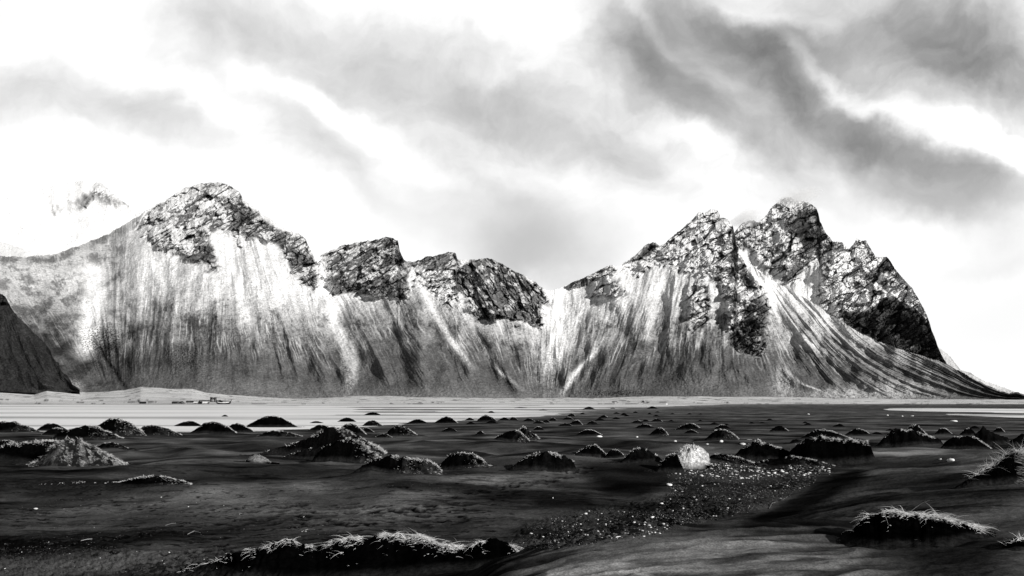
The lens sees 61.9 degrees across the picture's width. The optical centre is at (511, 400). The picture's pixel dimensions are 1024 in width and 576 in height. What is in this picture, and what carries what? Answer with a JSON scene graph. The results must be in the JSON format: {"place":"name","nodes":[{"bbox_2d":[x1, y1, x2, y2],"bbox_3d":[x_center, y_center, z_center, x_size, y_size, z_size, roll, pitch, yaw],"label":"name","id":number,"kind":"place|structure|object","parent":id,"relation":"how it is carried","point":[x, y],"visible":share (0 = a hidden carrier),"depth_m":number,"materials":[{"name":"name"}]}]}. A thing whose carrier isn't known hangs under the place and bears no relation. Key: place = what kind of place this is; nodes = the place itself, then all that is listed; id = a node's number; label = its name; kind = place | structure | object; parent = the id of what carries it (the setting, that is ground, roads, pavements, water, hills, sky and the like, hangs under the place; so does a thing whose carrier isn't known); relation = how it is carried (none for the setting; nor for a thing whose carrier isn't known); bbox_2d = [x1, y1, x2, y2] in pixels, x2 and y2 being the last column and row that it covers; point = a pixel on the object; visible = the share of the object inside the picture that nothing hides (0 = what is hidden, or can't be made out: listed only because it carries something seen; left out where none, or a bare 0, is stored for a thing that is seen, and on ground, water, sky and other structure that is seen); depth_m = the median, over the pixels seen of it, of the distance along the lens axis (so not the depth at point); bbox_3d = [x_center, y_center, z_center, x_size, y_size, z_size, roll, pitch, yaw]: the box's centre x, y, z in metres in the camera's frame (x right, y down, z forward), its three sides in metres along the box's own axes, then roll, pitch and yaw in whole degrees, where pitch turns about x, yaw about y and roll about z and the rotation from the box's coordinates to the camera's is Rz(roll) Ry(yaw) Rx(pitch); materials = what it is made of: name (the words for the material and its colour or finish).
{"place":"outdoors","nodes":[
{"label":"outdoors","id":0,"kind":"place"},
{"bbox_2d":[0,242,46,257],"bbox_3d":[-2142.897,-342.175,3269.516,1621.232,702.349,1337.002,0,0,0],"label":"snowy ridge","id":1,"kind":"structure","parent":0,"point":[7,250],"depth_m":2916.19,"materials":[{"name":"white snow"}]},
{"bbox_2d":[0,294,79,393],"bbox_3d":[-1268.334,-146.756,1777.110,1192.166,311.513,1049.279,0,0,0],"label":"dark hill","id":2,"kind":"structure","parent":0,"point":[29,363],"depth_m":1371.71,"materials":[{"name":"rock"}]},
{"bbox_2d":[0,179,141,254],"bbox_3d":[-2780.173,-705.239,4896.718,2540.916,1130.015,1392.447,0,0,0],"label":"snowy peak","id":3,"kind":"structure","parent":0,"point":[54,219],"depth_m":4713.42,"materials":[{"name":"white snow"}]},
{"bbox_2d":[216,399,231,403],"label":"boat","id":4,"kind":"object","parent":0,"point":[217,402],"visible":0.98,"depth_m":816.46,"materials":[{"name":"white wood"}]},
{"bbox_2d":[0,182,1023,399],"bbox_3d":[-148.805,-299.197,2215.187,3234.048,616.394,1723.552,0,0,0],"label":"mountain","id":5,"kind":"structure","parent":0,"point":[219,288],"depth_m":1739.14,"materials":[{"name":"grey stone"}]},
{"bbox_2d":[734,197,946,363],"bbox_3d":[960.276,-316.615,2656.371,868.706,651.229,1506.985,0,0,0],"label":"mountain summit","id":6,"kind":"structure","parent":5,"relation":"attached to","point":[859,286],"depth_m":2353.05,"materials":[{"name":"grey stone"}]},
{"bbox_2d":[0,387,1023,575],"bbox_3d":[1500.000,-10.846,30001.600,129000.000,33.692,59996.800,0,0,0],"label":"ground","id":7,"kind":"structure","parent":0,"point":[797,532],"depth_m":30.35,"materials":[{"name":"black sand"}]},
{"bbox_2d":[0,440,19,445],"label":"sand mound","id":8,"kind":"object","parent":7,"relation":"on","point":[3,442],"visible":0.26,"depth_m":68.68,"materials":[{"name":"grey sand"}]},
{"bbox_2d":[0,439,59,464],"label":"sand mound","id":9,"kind":"object","parent":7,"relation":"on","point":[20,453],"visible":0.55,"depth_m":49.49,"materials":[{"name":"black sand"}]},
{"bbox_2d":[29,427,64,435],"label":"sand mound","id":10,"kind":"object","parent":7,"relation":"on","point":[53,431],"visible":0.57,"depth_m":94.18,"materials":[{"name":"black sand"}]},
{"bbox_2d":[38,423,66,430],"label":"sand mound","id":11,"kind":"object","parent":7,"relation":"on","point":[48,426],"visible":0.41,"depth_m":111.83,"materials":[{"name":"black sand"}]},
{"bbox_2d":[16,435,135,466],"bbox_3d":[-24.557,2.917,47.940,7.303,1.918,3.313,0,0,0],"label":"sand mound","id":12,"kind":"object","parent":7,"relation":"on","point":[78,452],"visible":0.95,"depth_m":47.14,"materials":[{"name":"grey sand"}]},
{"bbox_2d":[18,425,141,440],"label":"sand mound","id":13,"kind":"object","parent":7,"relation":"on","point":[85,432],"visible":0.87,"depth_m":80.98,"materials":[{"name":"black sand"}]},
{"bbox_2d":[0,542,209,573],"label":"weed crumbs","id":14,"kind":"object","parent":7,"relation":"on","point":[51,543],"visible":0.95,"depth_m":18.60,"materials":[{"name":"plant"}]},
{"bbox_2d":[15,474,207,492],"bbox_3d":[-16.005,3.278,34.021,8.098,0.711,3.466,0,0,0],"label":"sand mound","id":15,"kind":"object","parent":7,"relation":"on","point":[145,481],"visible":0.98,"depth_m":33.41,"materials":[{"name":"black sand"}]},
{"bbox_2d":[97,442,139,450],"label":"sand mound","id":16,"kind":"object","parent":7,"relation":"on","point":[108,445],"visible":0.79,"depth_m":64.11,"materials":[{"name":"black sand"}]},
{"bbox_2d":[98,417,157,435],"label":"sand mound","id":17,"kind":"object","parent":7,"relation":"on","point":[119,426],"visible":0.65,"depth_m":91.93,"materials":[{"name":"black sand"}]},
{"bbox_2d":[140,424,191,435],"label":"sand mound","id":18,"kind":"object","parent":7,"relation":"on","point":[151,429],"visible":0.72,"depth_m":92.60,"materials":[{"name":"black sand"}]},
{"bbox_2d":[210,397,216,401],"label":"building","id":19,"kind":"structure","parent":7,"relation":"on","point":[214,399],"depth_m":921.71,"materials":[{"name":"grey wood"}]},
{"bbox_2d":[14,484,463,547],"bbox_3d":[-9.357,3.489,26.766,15.476,0.628,13.930,0,0,0],"label":"sand debris","id":20,"kind":"object","parent":7,"relation":"on","point":[223,514],"visible":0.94,"depth_m":27.27,"materials":[{"name":"sand"}]},
{"bbox_2d":[235,454,279,463],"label":"sand mound","id":21,"kind":"object","parent":7,"relation":"on","point":[259,458],"visible":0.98,"depth_m":48.38,"materials":[{"name":"grey sand"}]},
{"bbox_2d":[253,430,312,436],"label":"sand mound","id":22,"kind":"object","parent":7,"relation":"on","point":[273,433],"visible":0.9,"depth_m":85.35,"materials":[{"name":"black sand"}]},
{"bbox_2d":[271,446,323,458],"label":"sand mound","id":23,"kind":"object","parent":7,"relation":"on","point":[310,453],"visible":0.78,"depth_m":52.90,"materials":[{"name":"black sand"}]},
{"bbox_2d":[308,425,328,430],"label":"sand mound","id":24,"kind":"object","parent":7,"relation":"on","point":[319,427],"visible":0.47,"depth_m":106.60,"materials":[{"name":"black sand"}]},
{"bbox_2d":[240,426,398,455],"bbox_3d":[-12.985,2.683,57.436,11.022,2.247,2.422,0,0,0],"label":"sand mound","id":25,"kind":"object","parent":7,"relation":"on","point":[328,436],"visible":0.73,"depth_m":57.16,"materials":[{"name":"black sand"}]},
{"bbox_2d":[118,530,523,575],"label":"sand mound","id":26,"kind":"object","parent":7,"relation":"on","point":[392,554],"visible":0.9,"depth_m":16.38,"materials":[{"name":"black sand"}]},
{"bbox_2d":[308,437,381,463],"bbox_3d":[-9.196,2.908,49.202,5.302,1.616,1.575,0,0,0],"label":"sand mound","id":27,"kind":"object","parent":7,"relation":"on","point":[348,450],"visible":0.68,"depth_m":48.90,"materials":[{"name":"black sand"}]},
{"bbox_2d":[340,423,372,435],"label":"sand mound","id":28,"kind":"object","parent":7,"relation":"on","point":[355,429],"visible":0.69,"depth_m":93.34,"materials":[{"name":"black sand"}]},
{"bbox_2d":[362,427,376,432],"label":"sand mound","id":29,"kind":"object","parent":7,"relation":"on","point":[367,430],"visible":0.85,"depth_m":100.76,"materials":[{"name":"black sand"}]},
{"bbox_2d":[362,420,387,425],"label":"sand mound","id":30,"kind":"object","parent":7,"relation":"on","point":[372,423],"visible":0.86,"depth_m":131.54,"materials":[{"name":"black sand"}]},
{"bbox_2d":[373,433,392,437],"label":"sand mound","id":31,"kind":"object","parent":7,"relation":"on","point":[382,435],"visible":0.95,"depth_m":86.55,"materials":[{"name":"black sand"}]},
{"bbox_2d":[374,425,424,436],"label":"sand mound","id":32,"kind":"object","parent":7,"relation":"on","point":[399,430],"visible":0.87,"depth_m":90.51,"materials":[{"name":"black sand"}]},
{"bbox_2d":[351,454,449,473],"bbox_3d":[-4.904,2.832,37.265,4.511,0.972,1.139,0,0,0],"label":"sand mound","id":33,"kind":"object","parent":7,"relation":"on","point":[393,464],"visible":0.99,"depth_m":37.01,"materials":[{"name":"black sand"}]},
{"bbox_2d":[425,416,463,423],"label":"sand mound","id":34,"kind":"object","parent":7,"relation":"on","point":[446,420],"visible":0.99,"depth_m":140.09,"materials":[{"name":"black sand"}]},
{"bbox_2d":[441,428,457,431],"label":"sand mound","id":35,"kind":"object","parent":7,"relation":"on","point":[449,430],"visible":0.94,"depth_m":102.48,"materials":[{"name":"black sand"}]},
{"bbox_2d":[439,451,496,469],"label":"sand mound","id":36,"kind":"object","parent":7,"relation":"on","point":[460,461],"visible":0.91,"depth_m":39.43,"materials":[{"name":"black sand"}]},
{"bbox_2d":[475,431,485,434],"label":"sand mound","id":37,"kind":"object","parent":7,"relation":"on","point":[480,433],"visible":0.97,"depth_m":93.63,"materials":[{"name":"black sand"}]},
{"bbox_2d":[475,414,496,421],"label":"sand mound","id":38,"kind":"object","parent":7,"relation":"on","point":[485,418],"visible":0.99,"depth_m":153.79,"materials":[{"name":"black sand"}]},
{"bbox_2d":[480,421,499,423],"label":"sand mound","id":39,"kind":"object","parent":7,"relation":"on","point":[491,422],"visible":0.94,"depth_m":139.37,"materials":[{"name":"black sand"}]},
{"bbox_2d":[497,417,508,420],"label":"sand mound","id":40,"kind":"object","parent":7,"relation":"on","point":[504,419],"visible":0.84,"depth_m":160.49,"materials":[{"name":"black sand"}]},
{"bbox_2d":[475,430,537,442],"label":"sand mound","id":41,"kind":"object","parent":7,"relation":"on","point":[514,436],"visible":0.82,"depth_m":75.80,"materials":[{"name":"black sand"}]},
{"bbox_2d":[522,418,535,421],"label":"sand mound","id":42,"kind":"object","parent":7,"relation":"on","point":[528,420],"visible":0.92,"depth_m":153.94,"materials":[{"name":"black sand"}]},
{"bbox_2d":[518,426,547,439],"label":"sand mound","id":43,"kind":"object","parent":7,"relation":"on","point":[529,434],"visible":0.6,"depth_m":82.45,"materials":[{"name":"grey sand"}]},
{"bbox_2d":[531,426,543,430],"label":"sand mound","id":44,"kind":"object","parent":7,"relation":"on","point":[537,428],"visible":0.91,"depth_m":108.48,"materials":[{"name":"black sand"}]},
{"bbox_2d":[530,421,546,423],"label":"sand mound","id":45,"kind":"object","parent":7,"relation":"on","point":[538,422],"visible":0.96,"depth_m":140.49,"materials":[{"name":"black sand"}]},
{"bbox_2d":[502,451,579,471],"bbox_3d":[1.242,2.854,38.651,3.740,1.133,1.133,0,0,0],"label":"sand mound","id":46,"kind":"object","parent":7,"relation":"on","point":[549,461],"visible":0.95,"depth_m":38.42,"materials":[{"name":"black sand"}]},
{"bbox_2d":[558,423,572,425],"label":"sand mound","id":47,"kind":"object","parent":7,"relation":"on","point":[565,424],"visible":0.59,"depth_m":125.76,"materials":[{"name":"black sand"}]},
{"bbox_2d":[570,420,582,424],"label":"sand mound","id":48,"kind":"object","parent":7,"relation":"on","point":[576,422],"visible":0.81,"depth_m":132.65,"materials":[{"name":"black sand"}]},
{"bbox_2d":[559,444,606,456],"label":"sand mound","id":49,"kind":"object","parent":7,"relation":"on","point":[594,450],"visible":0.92,"depth_m":43.22,"materials":[{"name":"black sand"}]},
{"bbox_2d":[567,429,602,435],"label":"sand mound","id":50,"kind":"object","parent":7,"relation":"on","point":[588,432],"visible":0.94,"depth_m":92.73,"materials":[{"name":"black sand"}]},
{"bbox_2d":[587,421,600,424],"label":"sand mound","id":51,"kind":"object","parent":7,"relation":"on","point":[592,423],"visible":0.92,"depth_m":134.67,"materials":[{"name":"black sand"}]},
{"bbox_2d":[516,508,703,549],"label":"pebbles","id":52,"kind":"object","parent":7,"relation":"on","point":[605,536],"visible":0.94,"depth_m":11.61,"materials":[{"name":"stone"}]},
{"bbox_2d":[595,449,624,457],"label":"sand mound","id":53,"kind":"object","parent":7,"relation":"on","point":[615,453],"visible":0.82,"depth_m":42.64,"materials":[{"name":"black sand"}]},
{"bbox_2d":[603,446,663,462],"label":"sand mound","id":54,"kind":"object","parent":7,"relation":"on","point":[638,455],"visible":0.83,"depth_m":40.67,"materials":[{"name":"black sand"}]},
{"bbox_2d":[635,424,653,427],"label":"sand mound","id":55,"kind":"object","parent":7,"relation":"on","point":[644,426],"visible":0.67,"depth_m":117.40,"materials":[{"name":"black sand"}]},
{"bbox_2d":[650,418,665,421],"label":"sand mound","id":56,"kind":"object","parent":7,"relation":"on","point":[656,420],"visible":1,"depth_m":154.07,"materials":[{"name":"black sand"}]},
{"bbox_2d":[645,427,673,435],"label":"sand mound","id":57,"kind":"object","parent":7,"relation":"on","point":[660,431],"visible":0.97,"depth_m":91.49,"materials":[{"name":"black sand"}]},
{"bbox_2d":[644,452,693,472],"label":"sand mound","id":58,"kind":"object","parent":7,"relation":"on","point":[671,463],"visible":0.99,"depth_m":38.60,"materials":[{"name":"black sand"}]},
{"bbox_2d":[675,423,701,429],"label":"sand mound","id":59,"kind":"object","parent":7,"relation":"on","point":[690,426],"visible":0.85,"depth_m":109.30,"materials":[{"name":"black sand"}]},
{"bbox_2d":[676,444,710,469],"bbox_3d":[8.315,2.609,39.724,1.905,1.313,1.453,0,0,0],"label":"rock","id":60,"kind":"object","parent":7,"relation":"on","point":[693,457],"depth_m":39.29,"materials":[{"name":"white stone"}]},
{"bbox_2d":[691,429,745,441],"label":"sand mound","id":61,"kind":"object","parent":7,"relation":"on","point":[721,434],"visible":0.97,"depth_m":78.88,"materials":[{"name":"black sand"}]},
{"bbox_2d":[714,425,730,428],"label":"sand mound","id":62,"kind":"object","parent":7,"relation":"on","point":[722,427],"visible":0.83,"depth_m":113.35,"materials":[{"name":"black sand"}]},
{"bbox_2d":[644,463,828,524],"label":"gravel","id":63,"kind":"structure","parent":7,"relation":"on","point":[715,497],"depth_m":32.59,"materials":[{"name":"stone"}]},
{"bbox_2d":[708,453,767,466],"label":"sand mound","id":64,"kind":"object","parent":7,"relation":"on","point":[732,459],"visible":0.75,"depth_m":45.00,"materials":[{"name":"black sand"}]},
{"bbox_2d":[679,460,829,479],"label":"coarse gravel","id":65,"kind":"structure","parent":7,"relation":"on","point":[753,475],"depth_m":39.66,"materials":[{"name":"black gravel"}]},
{"bbox_2d":[734,439,788,460],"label":"sand mound","id":66,"kind":"object","parent":7,"relation":"on","point":[757,450],"visible":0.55,"depth_m":47.94,"materials":[{"name":"black sand"}]},
{"bbox_2d":[766,426,791,431],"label":"sand mound","id":67,"kind":"object","parent":7,"relation":"on","point":[779,429],"visible":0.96,"depth_m":103.18,"materials":[{"name":"black sand"}]},
{"bbox_2d":[784,439,800,443],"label":"sand mound","id":68,"kind":"object","parent":7,"relation":"on","point":[795,441],"visible":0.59,"depth_m":70.13,"materials":[{"name":"black sand"}]},
{"bbox_2d":[753,455,863,467],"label":"sand mound","id":69,"kind":"object","parent":7,"relation":"on","point":[791,460],"visible":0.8,"depth_m":45.39,"materials":[{"name":"black sand"}]},
{"bbox_2d":[780,429,865,439],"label":"sand mound","id":70,"kind":"object","parent":7,"relation":"on","point":[816,433],"visible":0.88,"depth_m":79.84,"materials":[{"name":"black sand"}]},
{"bbox_2d":[785,435,878,464],"bbox_3d":[17.584,2.750,47.371,5.866,1.819,1.969,0,0,0],"label":"sand mound","id":71,"kind":"object","parent":7,"relation":"on","point":[833,451],"visible":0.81,"depth_m":46.95,"materials":[{"name":"black sand"}]},
{"bbox_2d":[845,428,870,435],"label":"sand mound","id":72,"kind":"object","parent":7,"relation":"on","point":[858,432],"visible":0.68,"depth_m":91.44,"materials":[{"name":"black sand"}]},
{"bbox_2d":[871,428,942,447],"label":"sand mound","id":73,"kind":"object","parent":7,"relation":"on","point":[895,437],"visible":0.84,"depth_m":65.93,"materials":[{"name":"black sand"}]},
{"bbox_2d":[836,502,995,550],"bbox_3d":[4.897,1.527,10.439,1.748,0.690,3.186,0,0,43],"label":"sand mound","id":74,"kind":"object","parent":7,"relation":"on","point":[889,529],"visible":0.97,"depth_m":9.90,"materials":[{"name":"black sand"}]},
{"bbox_2d":[906,424,928,434],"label":"sand mound","id":75,"kind":"object","parent":7,"relation":"on","point":[916,427],"visible":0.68,"depth_m":93.85,"materials":[{"name":"black sand"}]},
{"bbox_2d":[929,428,951,434],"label":"sand mound","id":76,"kind":"object","parent":7,"relation":"on","point":[943,431],"visible":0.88,"depth_m":94.10,"materials":[{"name":"black sand"}]},
{"bbox_2d":[939,436,993,449],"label":"sand mound","id":77,"kind":"object","parent":7,"relation":"on","point":[962,442],"visible":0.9,"depth_m":60.13,"materials":[{"name":"black sand"}]},
{"bbox_2d":[959,428,975,434],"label":"sand mound","id":78,"kind":"object","parent":7,"relation":"on","point":[968,431],"visible":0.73,"depth_m":91.22,"materials":[{"name":"black sand"}]},
{"bbox_2d":[949,443,1023,488],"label":"sand mound","id":79,"kind":"object","parent":7,"relation":"on","point":[1007,468],"visible":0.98,"depth_m":25.96,"materials":[{"name":"black sand"}]},
{"bbox_2d":[973,426,1010,445],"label":"sand mound","id":80,"kind":"object","parent":7,"relation":"on","point":[986,436],"visible":0.73,"depth_m":62.55,"materials":[{"name":"black sand"}]},
{"bbox_2d":[977,533,1023,551],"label":"sand mound","id":81,"kind":"object","parent":7,"relation":"on","point":[1016,544],"visible":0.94,"depth_m":8.62,"materials":[{"name":"black sand"}]},
{"bbox_2d":[993,427,1007,432],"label":"sand mound","id":82,"kind":"object","parent":7,"relation":"on","point":[998,430],"visible":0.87,"depth_m":100.65,"materials":[{"name":"black sand"}]},
{"bbox_2d":[1009,433,1023,444],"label":"sand mound","id":83,"kind":"object","parent":7,"relation":"on","point":[1019,440],"visible":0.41,"depth_m":68.55,"materials":[{"name":"black sand"}]},
{"bbox_2d":[0,404,1023,439],"bbox_3d":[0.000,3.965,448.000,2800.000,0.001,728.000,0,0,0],"label":"water","id":84,"kind":"structure","parent":0,"point":[72,416],"depth_m":254.66,"materials":[{"name":"white liquid"}]},
{"bbox_2d":[0,420,39,432],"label":"sand mound","id":85,"kind":"object","parent":84,"relation":"on","point":[10,427],"visible":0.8,"depth_m":102.25,"materials":[{"name":"black sand"}]},
{"bbox_2d":[175,421,200,425],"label":"sand mound","id":86,"kind":"object","parent":84,"relation":"in","point":[190,423],"visible":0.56,"depth_m":130.66,"materials":[{"name":"black sand"}]},
{"bbox_2d":[179,421,250,434],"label":"sand mound","id":87,"kind":"object","parent":84,"relation":"on","point":[212,427],"visible":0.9,"depth_m":96.75,"materials":[{"name":"black sand"}]},
{"bbox_2d":[229,423,263,432],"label":"sand mound","id":88,"kind":"object","parent":84,"relation":"on","point":[239,428],"visible":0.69,"depth_m":102.46,"materials":[{"name":"black sand"}]},
{"bbox_2d":[247,415,297,426],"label":"sand mound","id":89,"kind":"object","parent":84,"relation":"in","point":[272,421],"visible":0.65,"depth_m":125.74,"materials":[{"name":"black sand"}]},
{"bbox_2d":[337,418,355,421],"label":"sand islet","id":90,"kind":"object","parent":84,"relation":"in","point":[346,420],"visible":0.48,"depth_m":157.26,"materials":[{"name":"black sand"}]},
{"bbox_2d":[365,412,379,414],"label":"sand islet","id":91,"kind":"object","parent":84,"relation":"on","point":[372,413],"visible":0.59,"depth_m":226.02,"materials":[{"name":"black sand"}]},
{"bbox_2d":[401,419,426,423],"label":"sand islet","id":92,"kind":"object","parent":84,"relation":"on","point":[417,421],"visible":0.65,"depth_m":142.18,"materials":[{"name":"black sand"}]},
{"bbox_2d":[0,0,1023,393],"label":"sky","id":93,"kind":"structure","parent":0,"point":[552,142],"materials":[{"name":"white"}]},
{"bbox_2d":[939,348,1020,393],"bbox_3d":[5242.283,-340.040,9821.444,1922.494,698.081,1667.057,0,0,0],"label":"headland","id":94,"kind":"structure","parent":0,"point":[947,358],"depth_m":9391.89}
]}

